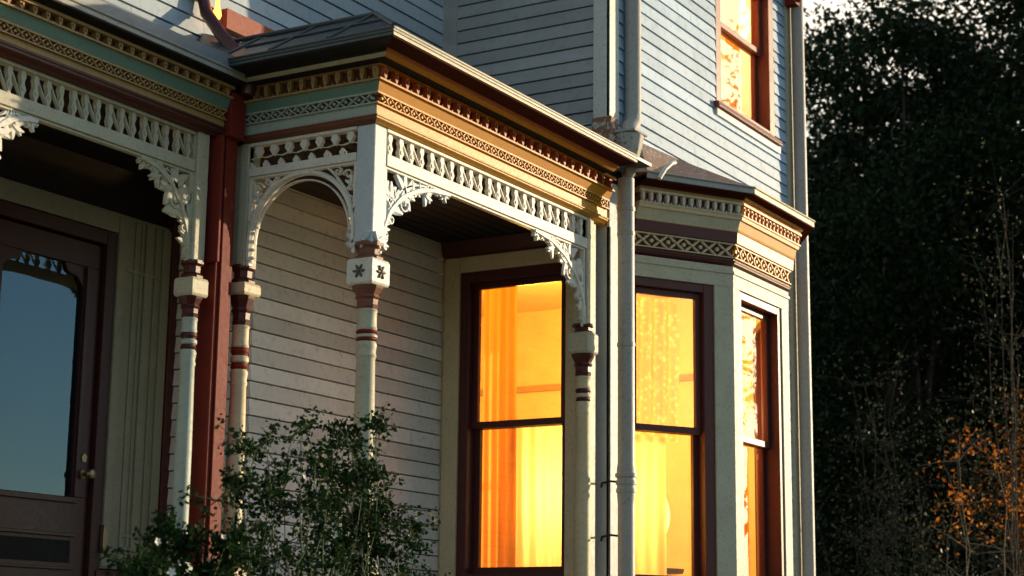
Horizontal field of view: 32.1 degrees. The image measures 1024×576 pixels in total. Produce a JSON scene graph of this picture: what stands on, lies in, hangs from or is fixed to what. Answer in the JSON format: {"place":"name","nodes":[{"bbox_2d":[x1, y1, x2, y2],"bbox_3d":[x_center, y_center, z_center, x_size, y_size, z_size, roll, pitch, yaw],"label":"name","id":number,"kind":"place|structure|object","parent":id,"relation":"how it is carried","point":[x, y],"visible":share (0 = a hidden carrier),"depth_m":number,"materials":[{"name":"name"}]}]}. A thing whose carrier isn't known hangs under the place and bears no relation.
{"place":"outdoors","nodes":[
{"label":"outdoors","id":0,"kind":"place"},
{"bbox_2d":[667,568,683,574],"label":"side table","id":1,"kind":"object","parent":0,"point":[672,571],"visible":0.38,"depth_m":11.96,"materials":[{"name":"brown wood"}]},
{"bbox_2d":[666,499,669,532],"bbox_3d":[0.982,1.628,12.144,0.194,0.570,0.194,-6,-13,30],"label":"table lamp","id":2,"kind":"object","parent":1,"relation":"on","point":[667,515],"visible":0.11,"depth_m":12.11,"materials":[{"name":"gold metal"}]},
{"bbox_2d":[803,0,1021,179],"label":"sky","id":3,"kind":"structure","parent":0,"point":[808,4],"materials":[{"name":"white"}]},
{"label":"lawn","id":4,"kind":"structure","parent":0,"visible":0},
{"bbox_2d":[93,506,268,575],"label":"climbing rose","id":5,"kind":"object","parent":4,"relation":"on","point":[182,541],"visible":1,"depth_m":7.31,"materials":[{"name":"green plant"}]},
{"bbox_2d":[177,408,350,575],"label":"climbing rose","id":6,"kind":"object","parent":4,"relation":"on","point":[237,486],"visible":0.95,"depth_m":7.85,"materials":[{"name":"green plant"}]},
{"bbox_2d":[292,402,402,575],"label":"climbing rose","id":7,"kind":"object","parent":4,"relation":"on","point":[373,475],"visible":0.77,"depth_m":8.46,"materials":[{"name":"green plant"}]},
{"bbox_2d":[329,457,450,575],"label":"climbing rose","id":8,"kind":"object","parent":4,"relation":"on","point":[383,550],"visible":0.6,"depth_m":8.71,"materials":[{"name":"green plant"}]},
{"bbox_2d":[0,0,815,575],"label":"house","id":9,"kind":"structure","parent":4,"relation":"on","point":[252,216],"depth_m":10.75,"materials":[{"name":"white wood"}]},
{"bbox_2d":[0,218,102,575],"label":"door","id":10,"kind":"structure","parent":9,"relation":"in","point":[41,534],"depth_m":9.82,"materials":[{"name":"paint"}]},
{"bbox_2d":[482,287,517,566],"bbox_3d":[-0.079,0.937,11.944,0.260,2.000,0.061,-6,-13,30],"label":"curtain","id":11,"kind":"object","parent":9,"relation":"hanging from","point":[499,446],"visible":0.94,"depth_m":11.94,"materials":[{"name":"orange fabric"}]},
{"bbox_2d":[439,247,575,575],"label":"window","id":12,"kind":"structure","parent":9,"relation":"in","point":[466,278],"depth_m":11.82,"materials":[{"name":"red paint"}]},
{"bbox_2d":[516,426,561,566],"bbox_3d":[0.217,1.387,11.731,0.500,1.040,0.044,-6,-13,30],"label":"sheer curtain","id":13,"kind":"object","parent":9,"relation":"hanging from","point":[538,495],"visible":0.65,"depth_m":11.76,"materials":[{"name":"fabric"}]},
{"bbox_2d":[635,435,666,574],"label":"sheer curtain","id":14,"kind":"object","parent":9,"relation":"hanging from","point":[650,514],"visible":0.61,"depth_m":11.87,"materials":[{"name":"fabric"}]},
{"bbox_2d":[635,295,678,441],"bbox_3d":[0.901,0.538,12.083,0.540,0.980,0.044,7,-13,-27],"label":"lace curtain","id":15,"kind":"object","parent":9,"relation":"hanging from","point":[657,361],"visible":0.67,"depth_m":12.13,"materials":[{"name":"fabric"}]},
{"bbox_2d":[635,276,715,575],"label":"window","id":16,"kind":"structure","parent":9,"relation":"in","point":[702,436],"depth_m":11.86,"materials":[{"name":"red paint"}]},
{"bbox_2d":[720,0,725,101],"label":"sheer curtain","id":17,"kind":"object","parent":9,"relation":"hanging from","point":[723,66],"visible":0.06,"depth_m":14.02,"materials":[{"name":"fabric"}]},
{"bbox_2d":[725,0,739,111],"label":"curtain","id":18,"kind":"object","parent":9,"relation":"hanging from","point":[732,60],"visible":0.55,"depth_m":14.31,"materials":[{"name":"white fabric"}]},
{"bbox_2d":[741,315,749,575],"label":"curtain","id":19,"kind":"object","parent":9,"relation":"hanging from","point":[745,425],"visible":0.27,"depth_m":12.62,"materials":[{"name":"white fabric"}]},
{"bbox_2d":[713,0,782,146],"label":"window","id":20,"kind":"structure","parent":9,"relation":"in","point":[760,49],"depth_m":14.25,"materials":[{"name":"red paint"}]},
{"bbox_2d":[753,321,761,575],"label":"curtain","id":21,"kind":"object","parent":9,"relation":"in","point":[757,329],"depth_m":13.47,"materials":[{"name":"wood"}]},
{"bbox_2d":[739,291,784,575],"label":"window","id":22,"kind":"structure","parent":9,"relation":"in","point":[770,452],"depth_m":12.62,"materials":[{"name":"red paint"}]},
{"bbox_2d":[810,122,870,546],"bbox_3d":[9.761,2.879,41.150,43.837,14.974,21.178,-6,-13,30],"label":"distant wood","id":23,"kind":"object","parent":4,"relation":"on","point":[824,506],"depth_m":38.03,"materials":[{"name":"green plant"}]},
{"bbox_2d":[813,417,945,575],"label":"wild shrub","id":24,"kind":"object","parent":4,"relation":"on","point":[861,527],"visible":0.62,"depth_m":17.06,"materials":[{"name":"green plant"}]},
{"bbox_2d":[812,323,968,575],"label":"wild shrub","id":25,"kind":"object","parent":4,"relation":"on","point":[894,536],"visible":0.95,"depth_m":16.33,"materials":[{"name":"green plant"}]},
{"bbox_2d":[803,0,1023,575],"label":"broadleaf tree","id":26,"kind":"object","parent":4,"relation":"on","point":[873,236],"visible":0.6,"depth_m":21.46,"materials":[{"name":"green plant"}]},
{"bbox_2d":[804,0,1023,575],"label":"broadleaf tree","id":27,"kind":"object","parent":4,"relation":"on","point":[872,119],"visible":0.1,"depth_m":25.69,"materials":[{"name":"green plant"}]},
{"bbox_2d":[805,41,1023,575],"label":"broadleaf tree","id":28,"kind":"object","parent":4,"relation":"on","point":[808,113],"visible":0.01,"depth_m":27.96,"materials":[{"name":"green plant"}]},
{"bbox_2d":[807,0,1023,575],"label":"broadleaf tree","id":29,"kind":"object","parent":4,"relation":"on","point":[1015,18],"visible":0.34,"depth_m":22.05,"materials":[{"name":"green plant"}]},
{"bbox_2d":[842,400,1004,575],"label":"wild shrub","id":30,"kind":"object","parent":4,"relation":"on","point":[922,547],"visible":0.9,"depth_m":16.00,"materials":[{"name":"green plant"}]},
{"bbox_2d":[862,0,1022,463],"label":"broadleaf tree","id":31,"kind":"object","parent":4,"relation":"on","point":[999,35],"visible":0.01,"depth_m":29.68,"materials":[{"name":"green plant"}]},
{"bbox_2d":[915,427,1009,575],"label":"pale sapling","id":32,"kind":"object","parent":4,"relation":"on","point":[958,499],"visible":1,"depth_m":15.67,"materials":[{"name":"green plant"}]},
{"bbox_2d":[913,125,1023,575],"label":"wild shrub","id":33,"kind":"object","parent":4,"relation":"on","point":[1014,563],"visible":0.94,"depth_m":16.40,"materials":[{"name":"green plant"}]},
{"bbox_2d":[921,353,1023,575],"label":"wild shrub","id":34,"kind":"object","parent":4,"relation":"on","point":[980,527],"visible":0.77,"depth_m":17.11,"materials":[{"name":"brown plant"}]},
{"bbox_2d":[950,418,1023,575],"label":"pale sapling","id":35,"kind":"object","parent":4,"relation":"on","point":[995,452],"visible":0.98,"depth_m":15.84,"materials":[{"name":"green plant"}]},
{"bbox_2d":[960,368,1023,575],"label":"autumn bush","id":36,"kind":"object","parent":4,"relation":"on","point":[1020,537],"visible":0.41,"depth_m":17.48,"materials":[{"name":"orange plant"}]}
]}

